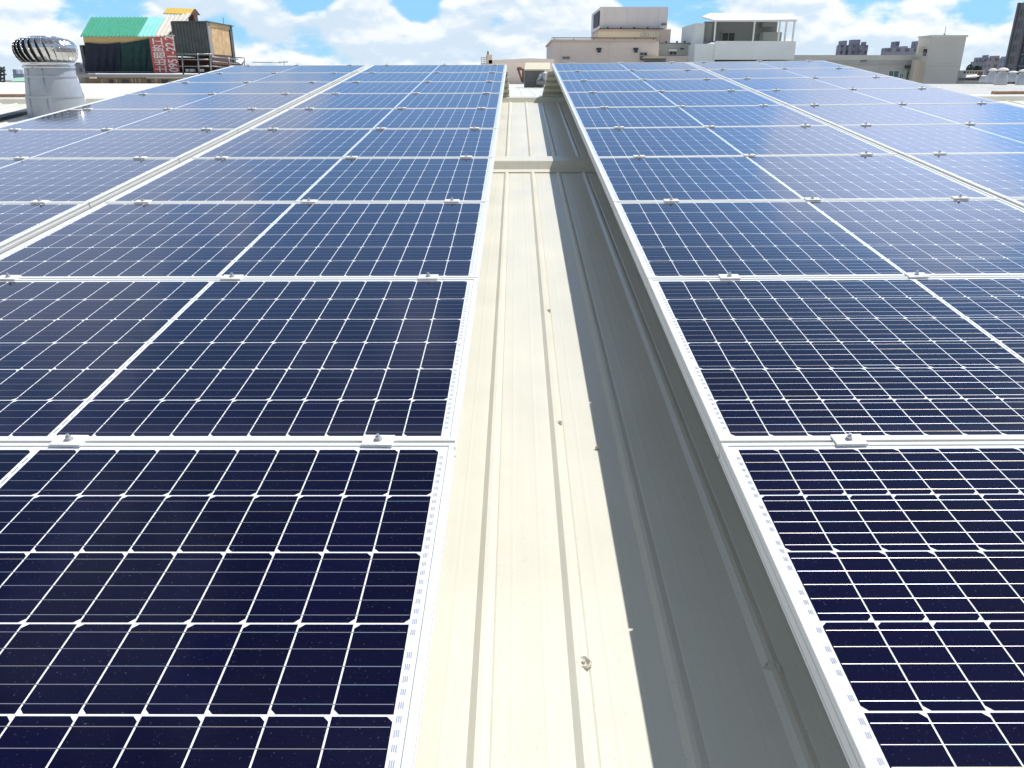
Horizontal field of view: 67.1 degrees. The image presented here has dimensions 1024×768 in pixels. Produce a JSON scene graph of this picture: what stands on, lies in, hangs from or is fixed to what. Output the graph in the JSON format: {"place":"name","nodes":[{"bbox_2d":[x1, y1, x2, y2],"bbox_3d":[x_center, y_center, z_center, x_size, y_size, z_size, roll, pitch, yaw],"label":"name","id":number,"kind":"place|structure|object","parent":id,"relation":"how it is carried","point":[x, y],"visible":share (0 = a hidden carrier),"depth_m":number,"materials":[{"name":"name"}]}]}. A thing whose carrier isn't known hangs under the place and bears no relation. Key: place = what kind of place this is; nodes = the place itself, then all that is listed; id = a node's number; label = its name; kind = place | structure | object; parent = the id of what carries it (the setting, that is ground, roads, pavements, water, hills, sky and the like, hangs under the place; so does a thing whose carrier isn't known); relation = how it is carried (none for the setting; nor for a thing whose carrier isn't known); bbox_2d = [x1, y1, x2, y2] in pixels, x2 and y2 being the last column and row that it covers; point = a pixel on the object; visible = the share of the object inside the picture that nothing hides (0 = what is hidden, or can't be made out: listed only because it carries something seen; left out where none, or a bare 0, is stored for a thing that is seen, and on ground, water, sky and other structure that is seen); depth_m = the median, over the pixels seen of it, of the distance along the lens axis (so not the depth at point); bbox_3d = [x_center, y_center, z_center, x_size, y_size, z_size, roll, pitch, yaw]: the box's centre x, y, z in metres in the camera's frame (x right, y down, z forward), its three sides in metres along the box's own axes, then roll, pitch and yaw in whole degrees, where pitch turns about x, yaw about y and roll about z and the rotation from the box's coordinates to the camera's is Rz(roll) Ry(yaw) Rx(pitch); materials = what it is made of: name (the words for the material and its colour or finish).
{"place":"outdoors","nodes":[
{"label":"outdoors","id":0,"kind":"place"},
{"bbox_2d":[0,66,6,81],"bbox_3d":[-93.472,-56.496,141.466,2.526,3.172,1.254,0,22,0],"label":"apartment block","id":1,"kind":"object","parent":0,"point":[3,72],"visible":0.85,"depth_m":140.82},
{"bbox_2d":[11,77,24,81],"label":"house","id":2,"kind":"structure","parent":0,"point":[20,79],"depth_m":114.64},
{"bbox_2d":[163,7,199,20],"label":"yellow roofed vent","id":3,"kind":"object","parent":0,"point":[193,16],"visible":0.81,"depth_m":47.63,"materials":[{"name":"metal"}]},
{"bbox_2d":[253,61,287,62],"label":"aerial","id":4,"kind":"object","parent":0,"point":[268,62],"visible":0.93,"depth_m":56.75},
{"bbox_2d":[0,94,1023,767],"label":"roof","id":5,"kind":"structure","parent":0,"point":[606,596],"depth_m":1.86,"materials":[{"name":"metal"}]},
{"bbox_2d":[0,108,27,120],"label":"gutter strip","id":6,"kind":"object","parent":5,"relation":"on","point":[13,114],"visible":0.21,"depth_m":8.23,"materials":[{"name":"metal"}]},
{"bbox_2d":[0,93,84,96],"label":"ridge strip","id":7,"kind":"object","parent":5,"relation":"attached to","point":[12,95],"visible":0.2,"depth_m":9.39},
{"bbox_2d":[12,36,85,118],"bbox_3d":[-4.886,-3.221,8.197,0.606,0.866,0.606,0,22,0],"label":"turbine ventilator","id":8,"kind":"object","parent":5,"relation":"on","point":[52,84],"visible":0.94,"depth_m":8.00,"materials":[{"name":"silver metal"}]},
{"bbox_2d":[503,71,509,96],"bbox_3d":[-1.742,-3.546,9.203,3.432,0.330,0.062,0,27,0],"label":"end sheet","id":9,"kind":"object","parent":5,"relation":"on","point":[506,90],"visible":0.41,"depth_m":9.18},
{"bbox_2d":[542,71,563,96],"bbox_3d":[2.084,-3.550,9.183,3.475,0.330,0.060,0,27,0],"label":"end sheet","id":10,"kind":"object","parent":5,"relation":"on","point":[552,88],"visible":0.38,"depth_m":9.18,"materials":[{"name":"metal"}]},
{"bbox_2d":[991,91,1023,93],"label":"ridge strip","id":11,"kind":"object","parent":5,"relation":"attached to","point":[1007,92],"visible":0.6,"depth_m":9.32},
{"bbox_3d":[1.313,-1.526,5.213,0.100,0.326,9.950,0,27,1],"label":"rail","id":12,"kind":"object","parent":5,"relation":"on","visible":0},
{"bbox_2d":[552,62,702,73],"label":"solar panel","id":13,"kind":"object","parent":12,"relation":"on","point":[621,66],"visible":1,"depth_m":9.13,"materials":[{"name":"glass"}]},
{"bbox_2d":[555,70,723,82],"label":"solar panel","id":14,"kind":"object","parent":12,"relation":"on","point":[629,75],"visible":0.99,"depth_m":8.23,"materials":[{"name":"glass"}]},
{"bbox_2d":[559,79,749,95],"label":"solar panel","id":15,"kind":"object","parent":12,"relation":"on","point":[647,85],"visible":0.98,"depth_m":7.33,"materials":[{"name":"glass"}]},
{"bbox_2d":[564,90,783,110],"bbox_3d":[1.299,-2.373,6.470,1.665,0.040,0.992,0,27,1],"label":"solar panel","id":16,"kind":"object","parent":12,"relation":"on","point":[665,98],"visible":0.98,"depth_m":6.44,"materials":[{"name":"glass"}]},
{"bbox_2d":[571,105,829,133],"bbox_3d":[1.292,-1.918,5.579,1.665,0.040,0.992,0,27,1],"label":"solar panel","id":17,"kind":"object","parent":12,"relation":"on","point":[685,116],"visible":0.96,"depth_m":5.54,"materials":[{"name":"glass"}]},
{"bbox_2d":[580,125,896,162],"bbox_3d":[1.284,-1.463,4.689,1.665,0.042,0.992,0,27,1],"label":"solar panel","id":18,"kind":"object","parent":12,"relation":"on","point":[725,141],"visible":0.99,"depth_m":4.63,"materials":[{"name":"glass"}]},
{"bbox_2d":[593,154,997,209],"bbox_3d":[1.276,-1.008,3.799,1.665,0.041,0.992,0,27,1],"label":"solar panel","id":19,"kind":"object","parent":12,"relation":"on","point":[758,177],"visible":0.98,"depth_m":3.72,"materials":[{"name":"glass"}]},
{"bbox_2d":[804,195,820,200],"bbox_3d":[1.301,-0.790,3.348,0.062,0.054,0.038,0,27,1],"label":"panel clamp","id":20,"kind":"object","parent":12,"relation":"attached to","point":[812,198],"visible":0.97,"depth_m":3.33,"materials":[{"name":"metal"}]},
{"bbox_2d":[613,198,1023,288],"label":"solar panel","id":21,"kind":"object","parent":12,"relation":"on","point":[842,238],"visible":0.99,"depth_m":2.85,"materials":[{"name":"glass"}]},
{"bbox_2d":[647,275,1023,456],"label":"solar panel","id":22,"kind":"object","parent":12,"relation":"on","point":[823,359],"visible":1,"depth_m":1.94,"materials":[{"name":"glass"}]},
{"bbox_2d":[904,270,928,277],"bbox_3d":[1.285,-0.335,2.458,0.062,0.054,0.038,-1,27,0],"label":"panel clamp","id":23,"kind":"object","parent":12,"relation":"attached to","point":[916,274],"visible":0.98,"depth_m":2.44,"materials":[{"name":"metal"}]},
{"bbox_3d":[1.947,-1.530,5.205,0.100,0.325,9.950,0,27,1],"label":"rail","id":24,"kind":"object","parent":5,"relation":"on","visible":0},
{"bbox_2d":[951,194,969,198],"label":"panel clamp","id":25,"kind":"object","parent":24,"relation":"attached to","point":[960,196],"visible":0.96,"depth_m":3.33,"materials":[{"name":"metal"}]},
{"bbox_3d":[2.345,-1.533,5.200,0.100,0.325,9.950,0,27,1],"label":"rail","id":26,"kind":"object","parent":5,"relation":"on","visible":0},
{"bbox_2d":[932,150,946,153],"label":"panel clamp","id":27,"kind":"object","parent":26,"relation":"attached to","point":[939,152],"visible":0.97,"depth_m":4.21,"materials":[{"name":"metal"}]},
{"bbox_3d":[-1.583,-1.512,5.218,0.100,0.325,9.950,0,27,0],"label":"rail","id":28,"kind":"object","parent":5,"relation":"on","visible":0},
{"bbox_2d":[0,273,20,279],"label":"panel clamp","id":29,"kind":"object","parent":28,"relation":"attached to","point":[7,276],"visible":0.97,"depth_m":2.45,"materials":[{"name":"metal"}]},
{"bbox_2d":[134,198,151,202],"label":"panel clamp","id":30,"kind":"object","parent":28,"relation":"attached to","point":[142,200],"visible":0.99,"depth_m":3.34,"materials":[{"name":"metal"}]},
{"bbox_2d":[0,443,454,767],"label":"solar panel","id":31,"kind":"object","parent":28,"relation":"on","point":[217,605],"visible":1,"depth_m":1.15,"materials":[{"name":"glass"},{"name":"aluminium"},{"name":"silicon"}]},
{"bbox_2d":[0,278,477,456],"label":"solar panel","id":32,"kind":"object","parent":28,"relation":"on","point":[290,360],"visible":1,"depth_m":1.91,"materials":[{"name":"glass"}]},
{"bbox_2d":[248,108,500,129],"bbox_3d":[-0.923,-1.905,5.581,1.665,0.040,0.992,0,27,0],"label":"solar panel","id":33,"kind":"object","parent":28,"relation":"on","point":[429,118],"visible":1,"depth_m":5.53,"materials":[{"name":"glass"}]},
{"bbox_2d":[319,81,503,92],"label":"solar panel","id":34,"kind":"object","parent":28,"relation":"on","point":[421,87],"visible":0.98,"depth_m":7.34,"materials":[{"name":"glass"}]},
{"bbox_2d":[358,65,506,75],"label":"solar panel","id":35,"kind":"object","parent":28,"relation":"on","point":[435,68],"visible":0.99,"depth_m":9.15,"materials":[{"name":"glass"}]},
{"bbox_3d":[-0.868,-1.512,5.214,0.100,0.326,9.950,0,27,0],"label":"rail","id":36,"kind":"object","parent":5,"relation":"on","visible":0},
{"bbox_2d":[49,433,88,446],"bbox_3d":[-0.894,0.125,1.565,0.062,0.054,0.038,0,27,1],"label":"panel clamp","id":37,"kind":"object","parent":36,"relation":"attached to","point":[67,439],"visible":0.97,"depth_m":1.55,"materials":[{"name":"metal"}]},
{"bbox_2d":[220,272,243,279],"bbox_3d":[-0.888,-0.328,2.456,0.062,0.054,0.038,0,27,0],"label":"panel clamp","id":38,"kind":"object","parent":36,"relation":"attached to","point":[231,276],"visible":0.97,"depth_m":2.44,"materials":[{"name":"metal"}]},
{"bbox_2d":[0,202,487,288],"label":"solar panel","id":39,"kind":"object","parent":36,"relation":"on","point":[157,240],"visible":1,"depth_m":2.81,"materials":[{"name":"glass"},{"name":"aluminium"},{"name":"silicon"}]},
{"bbox_2d":[105,157,493,205],"bbox_3d":[-0.934,-0.998,3.798,1.665,0.040,0.992,0,27,0],"label":"solar panel","id":40,"kind":"object","parent":36,"relation":"on","point":[434,179],"visible":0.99,"depth_m":3.72,"materials":[{"name":"glass"}]},
{"bbox_2d":[301,197,316,202],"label":"panel clamp","id":41,"kind":"object","parent":36,"relation":"attached to","point":[308,200],"visible":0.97,"depth_m":3.33,"materials":[{"name":"metal"}]},
{"bbox_2d":[287,93,502,108],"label":"solar panel","id":42,"kind":"object","parent":36,"relation":"on","point":[388,100],"visible":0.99,"depth_m":6.46,"materials":[{"name":"glass"}]},
{"bbox_3d":[-0.243,-1.513,5.210,0.100,0.325,9.950,0,27,0],"label":"rail","id":43,"kind":"object","parent":5,"relation":"on","visible":0},
{"bbox_2d":[191,128,497,160],"bbox_3d":[-0.929,-1.451,4.690,1.665,0.040,0.992,0,27,0],"label":"solar panel","id":44,"kind":"object","parent":43,"relation":"on","point":[338,143],"visible":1,"depth_m":4.62,"materials":[{"name":"glass"}]},
{"bbox_2d":[361,433,394,446],"bbox_3d":[-0.269,0.124,1.561,0.062,0.054,0.038,1,27,2],"label":"panel clamp","id":45,"kind":"object","parent":43,"relation":"attached to","point":[377,439],"visible":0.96,"depth_m":1.55,"materials":[{"name":"metal"}]},
{"bbox_2d":[340,72,505,83],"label":"solar panel","id":46,"kind":"object","parent":43,"relation":"on","point":[431,76],"visible":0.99,"depth_m":8.22,"materials":[{"name":"glass"}]},
{"bbox_2d":[418,272,438,279],"bbox_3d":[-0.265,-0.329,2.452,0.062,0.054,0.038,0,27,0],"label":"panel clamp","id":47,"kind":"object","parent":43,"relation":"attached to","point":[427,276],"visible":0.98,"depth_m":2.44,"materials":[{"name":"metal"}]},
{"bbox_2d":[444,197,459,201],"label":"panel clamp","id":48,"kind":"object","parent":43,"relation":"attached to","point":[452,200],"visible":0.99,"depth_m":3.33,"materials":[{"name":"metal"}]},
{"bbox_3d":[-2.694,-1.512,5.225,0.100,0.326,9.950,0,27,0],"label":"rail","id":49,"kind":"object","parent":5,"relation":"on","visible":0},
{"bbox_2d":[0,202,89,254],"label":"solar panel","id":50,"kind":"object","parent":49,"relation":"on","point":[21,223],"visible":0.99,"depth_m":3.13,"materials":[{"name":"glass"},{"name":"aluminium"},{"name":"silicon"}]},
{"bbox_2d":[0,129,237,163],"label":"solar panel","id":51,"kind":"object","parent":49,"relation":"on","point":[182,145],"visible":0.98,"depth_m":4.69,"materials":[{"name":"glass"},{"name":"aluminium"},{"name":"silicon"}]},
{"bbox_2d":[126,82,332,96],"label":"solar panel","id":52,"kind":"object","parent":49,"relation":"on","point":[312,88],"visible":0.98,"depth_m":7.34,"materials":[{"name":"glass"}]},
{"bbox_2d":[172,73,351,84],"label":"solar panel","id":53,"kind":"object","parent":49,"relation":"on","point":[335,78],"visible":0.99,"depth_m":8.25,"materials":[{"name":"glass"}]},
{"bbox_2d":[207,65,366,74],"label":"solar panel","id":54,"kind":"object","parent":49,"relation":"on","point":[353,69],"visible":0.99,"depth_m":9.13,"materials":[{"name":"glass"}]},
{"bbox_3d":[-2.034,-1.512,5.221,0.100,0.326,9.950,0,27,0],"label":"rail","id":55,"kind":"object","parent":5,"relation":"on","visible":0},
{"bbox_2d":[30,198,48,202],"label":"panel clamp","id":56,"kind":"object","parent":55,"relation":"attached to","point":[39,200],"visible":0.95,"depth_m":3.34,"materials":[{"name":"metal"}]},
{"bbox_2d":[0,158,178,208],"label":"solar panel","id":57,"kind":"object","parent":55,"relation":"on","point":[93,182],"visible":0.99,"depth_m":3.83,"materials":[{"name":"glass"},{"name":"aluminium"},{"name":"silicon"}]},
{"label":"rail","id":58,"kind":"object","parent":5,"relation":"on","visible":0},
{"bbox_2d":[0,109,278,133],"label":"solar panel","id":59,"kind":"object","parent":58,"relation":"on","point":[240,120],"visible":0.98,"depth_m":5.55,"materials":[{"name":"glass"},{"name":"aluminium"},{"name":"silicon"}]},
{"bbox_2d":[69,93,309,112],"bbox_3d":[-2.649,-2.357,6.484,1.665,0.040,0.992,0,27,0],"label":"solar panel","id":60,"kind":"object","parent":58,"relation":"on","point":[281,102],"visible":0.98,"depth_m":6.45,"materials":[{"name":"glass"}]},
{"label":"rail","id":61,"kind":"object","parent":5,"relation":"on","visible":0},
{"bbox_2d":[664,197,678,201],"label":"panel clamp","id":62,"kind":"object","parent":61,"relation":"attached to","point":[671,199],"visible":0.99,"depth_m":3.34,"materials":[{"name":"metal"}]},
{"bbox_2d":[718,272,740,278],"bbox_3d":[0.693,-0.331,2.465,0.062,0.054,0.038,0,27,1],"label":"panel clamp","id":63,"kind":"object","parent":61,"relation":"attached to","point":[729,275],"visible":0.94,"depth_m":2.45,"materials":[{"name":"metal"}]},
{"bbox_2d":[830,433,867,445],"bbox_3d":[0.685,0.124,1.575,0.062,0.054,0.038,-1,27,-1],"label":"panel clamp","id":64,"kind":"object","parent":61,"relation":"attached to","point":[850,439],"visible":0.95,"depth_m":1.56,"materials":[{"name":"metal"}]},
{"bbox_2d":[719,441,1023,767],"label":"solar panel","id":65,"kind":"object","parent":61,"relation":"on","point":[895,571],"visible":1,"depth_m":1.20,"materials":[{"name":"glass"}]},
{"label":"rail","id":66,"kind":"object","parent":5,"relation":"on","visible":0},
{"bbox_2d":[688,60,853,69],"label":"solar panel","id":67,"kind":"object","parent":66,"relation":"on","point":[763,64],"visible":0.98,"depth_m":9.10,"materials":[{"name":"glass"}]},
{"bbox_2d":[706,68,891,79],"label":"solar panel","id":68,"kind":"object","parent":66,"relation":"on","point":[726,74],"visible":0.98,"depth_m":8.22,"materials":[{"name":"glass"}]},
{"bbox_2d":[727,77,938,90],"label":"solar panel","id":69,"kind":"object","parent":66,"relation":"on","point":[752,84],"visible":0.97,"depth_m":7.32,"materials":[{"name":"glass"}]},
{"bbox_2d":[754,88,1002,105],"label":"solar panel","id":70,"kind":"object","parent":66,"relation":"on","point":[866,96],"visible":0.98,"depth_m":6.42,"materials":[{"name":"glass"}]},
{"bbox_2d":[789,103,1023,126],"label":"solar panel","id":71,"kind":"object","parent":66,"relation":"on","point":[942,113],"visible":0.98,"depth_m":5.55,"materials":[{"name":"glass"}]},
{"bbox_2d":[836,123,1023,155],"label":"solar panel","id":72,"kind":"object","parent":66,"relation":"on","point":[901,140],"visible":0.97,"depth_m":4.68,"materials":[{"name":"glass"}]},
{"bbox_2d":[903,153,1023,199],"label":"solar panel","id":73,"kind":"object","parent":66,"relation":"on","point":[1000,175],"visible":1,"depth_m":3.87,"materials":[{"name":"glass"}]},
{"bbox_2d":[1005,198,1023,207],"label":"solar panel","id":74,"kind":"object","parent":66,"relation":"on","point":[1019,202],"visible":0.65,"depth_m":3.29,"materials":[{"name":"glass"}]},
{"bbox_2d":[0,82,1023,96],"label":"roof","id":75,"kind":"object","parent":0,"point":[102,89],"visible":0.14,"depth_m":23.98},
{"bbox_2d":[481,51,553,83],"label":"building","id":76,"kind":"structure","parent":75,"relation":"on","point":[511,69],"depth_m":44.62,"materials":[{"name":"grey"}]},
{"bbox_2d":[517,63,549,86],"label":"equipment shed","id":77,"kind":"structure","parent":75,"relation":"on","point":[531,72],"depth_m":26.40,"materials":[{"name":"metal"}]},
{"bbox_2d":[536,72,546,84],"bbox_3d":[1.002,-10.326,26.079,0.353,0.399,0.500,0,22,0],"label":"air unit","id":78,"kind":"object","parent":75,"relation":"on","point":[542,75],"visible":0.95,"depth_m":25.95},
{"bbox_2d":[958,71,982,80],"bbox_3d":[23.037,-15.483,38.814,0.978,0.425,1.939,9,23,21],"label":"lean to","id":79,"kind":"object","parent":75,"relation":"on","point":[977,75],"visible":0.95,"depth_m":38.42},
{"bbox_2d":[979,75,985,81],"bbox_3d":[20.032,-12.981,32.840,0.277,0.286,0.277,0,22,0],"label":"roof vent","id":80,"kind":"object","parent":75,"relation":"on","point":[982,78],"visible":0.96,"depth_m":32.75,"materials":[{"name":"grey"}]},
{"bbox_2d":[985,68,996,82],"bbox_3d":[18.076,-11.620,29.086,0.336,0.504,0.336,0,22,0],"label":"roof vent","id":81,"kind":"object","parent":75,"relation":"on","point":[991,76],"visible":0.96,"depth_m":29.00,"materials":[{"name":"grey"}]},
{"bbox_2d":[993,68,1008,84],"bbox_3d":[16.105,-10.113,25.390,0.396,0.535,0.397,0,22,0],"label":"roof vent","id":82,"kind":"object","parent":75,"relation":"on","point":[1001,77],"visible":1,"depth_m":25.28,"materials":[{"name":"metal"}]},
{"bbox_2d":[1008,71,1018,81],"bbox_3d":[20.051,-12.329,30.947,0.423,0.409,0.423,0,22,0],"label":"roof vent","id":83,"kind":"object","parent":75,"relation":"on","point":[1012,76],"visible":0.94,"depth_m":30.81,"materials":[{"name":"grey"}]},
{"bbox_2d":[1015,69,1023,84],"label":"roof vent","id":84,"kind":"object","parent":75,"relation":"on","point":[1019,79],"visible":1,"depth_m":25.32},
{"bbox_2d":[0,0,1023,79],"label":"sky","id":85,"kind":"structure","parent":0,"point":[369,33],"materials":[{"name":"blue"}]},
{"bbox_2d":[545,37,689,63],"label":"factory block","id":86,"kind":"structure","parent":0,"point":[573,50],"depth_m":56.41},
{"bbox_2d":[591,7,670,42],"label":"stair block","id":87,"kind":"structure","parent":86,"relation":"on","point":[632,22],"depth_m":61.34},
{"bbox_2d":[669,51,676,54],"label":"window","id":88,"kind":"structure","parent":86,"relation":"in","point":[670,52],"depth_m":56.83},
{"bbox_2d":[681,13,796,62],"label":"rooftop house","id":89,"kind":"structure","parent":0,"point":[744,36],"depth_m":54.72,"materials":[{"name":"paint"}]},
{"bbox_2d":[721,32,735,40],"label":"window","id":90,"kind":"structure","parent":89,"relation":"in","point":[727,36],"depth_m":57.37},
{"bbox_2d":[787,55,915,79],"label":"grey building","id":91,"kind":"structure","parent":0,"point":[898,66],"depth_m":58.40,"materials":[{"name":"concrete"}]},
{"bbox_2d":[888,70,899,77],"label":"window","id":92,"kind":"structure","parent":91,"relation":"in","point":[894,73],"depth_m":58.67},
{"bbox_2d":[904,70,909,79],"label":"window","id":93,"kind":"structure","parent":91,"relation":"in","point":[908,73],"depth_m":58.70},
{"bbox_2d":[909,28,967,83],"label":"tower block","id":94,"kind":"structure","parent":91,"relation":"on","point":[938,59],"depth_m":56.64,"materials":[{"name":"concrete"}]},
{"bbox_2d":[966,64,973,69],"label":"tree","id":95,"kind":"object","parent":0,"point":[968,67],"visible":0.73,"depth_m":84.24,"materials":[{"name":"green plant"}]},
{"bbox_2d":[956,70,984,83],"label":"scaffold wall","id":96,"kind":"structure","parent":0,"point":[963,73],"depth_m":52.41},
{"bbox_2d":[971,66,981,69],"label":"tree","id":97,"kind":"object","parent":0,"point":[977,68],"visible":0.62,"depth_m":88.79,"materials":[{"name":"green plant"}]},
{"label":"ground","id":98,"kind":"structure","parent":0,"visible":0},
{"bbox_2d":[12,69,23,77],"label":"apartment block","id":99,"kind":"structure","parent":98,"relation":"on","point":[17,73],"depth_m":392.75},
{"bbox_2d":[74,62,94,75],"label":"apartment block","id":100,"kind":"structure","parent":98,"relation":"on","point":[79,69],"depth_m":307.80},
{"bbox_2d":[835,40,867,54],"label":"apartment block","id":101,"kind":"structure","parent":98,"relation":"on","point":[853,47],"depth_m":386.35,"materials":[{"name":"concrete"}]},
{"bbox_2d":[881,41,917,54],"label":"apartment block","id":102,"kind":"structure","parent":98,"relation":"on","point":[895,48],"depth_m":368.33,"materials":[{"name":"concrete"}]},
{"bbox_2d":[971,55,988,69],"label":"apartment block","id":103,"kind":"structure","parent":98,"relation":"on","point":[980,61],"depth_m":425.51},
{"bbox_2d":[982,56,1000,83],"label":"apartment block","id":104,"kind":"structure","parent":98,"relation":"on","point":[992,62],"depth_m":398.60,"materials":[{"name":"concrete"}]},
{"bbox_2d":[998,56,1005,71],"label":"apartment block","id":105,"kind":"structure","parent":98,"relation":"on","point":[1002,61],"depth_m":445.59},
{"bbox_2d":[1003,2,1023,83],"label":"residential tower","id":106,"kind":"structure","parent":98,"relation":"on","point":[1014,59],"depth_m":221.94,"materials":[{"name":"concrete"}]},
{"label":"factory building","id":107,"kind":"object","parent":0,"visible":0},
{"bbox_2d":[77,74,198,83],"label":"tan building","id":108,"kind":"structure","parent":107,"relation":"on","point":[130,78],"depth_m":43.23,"materials":[{"name":"concrete"}]},
{"bbox_2d":[79,12,190,72],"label":"green roofed shed","id":109,"kind":"structure","parent":108,"relation":"on","point":[128,53],"depth_m":43.65,"materials":[{"name":"metal"}]},
{"bbox_2d":[170,16,237,73],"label":"dark shed","id":110,"kind":"structure","parent":108,"relation":"on","point":[204,46],"depth_m":43.36,"materials":[{"name":"grey metal"}]},
{"bbox_2d":[235,57,244,65],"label":"rail stand","id":111,"kind":"object","parent":108,"relation":"on","point":[238,63],"visible":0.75,"depth_m":45.67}
]}

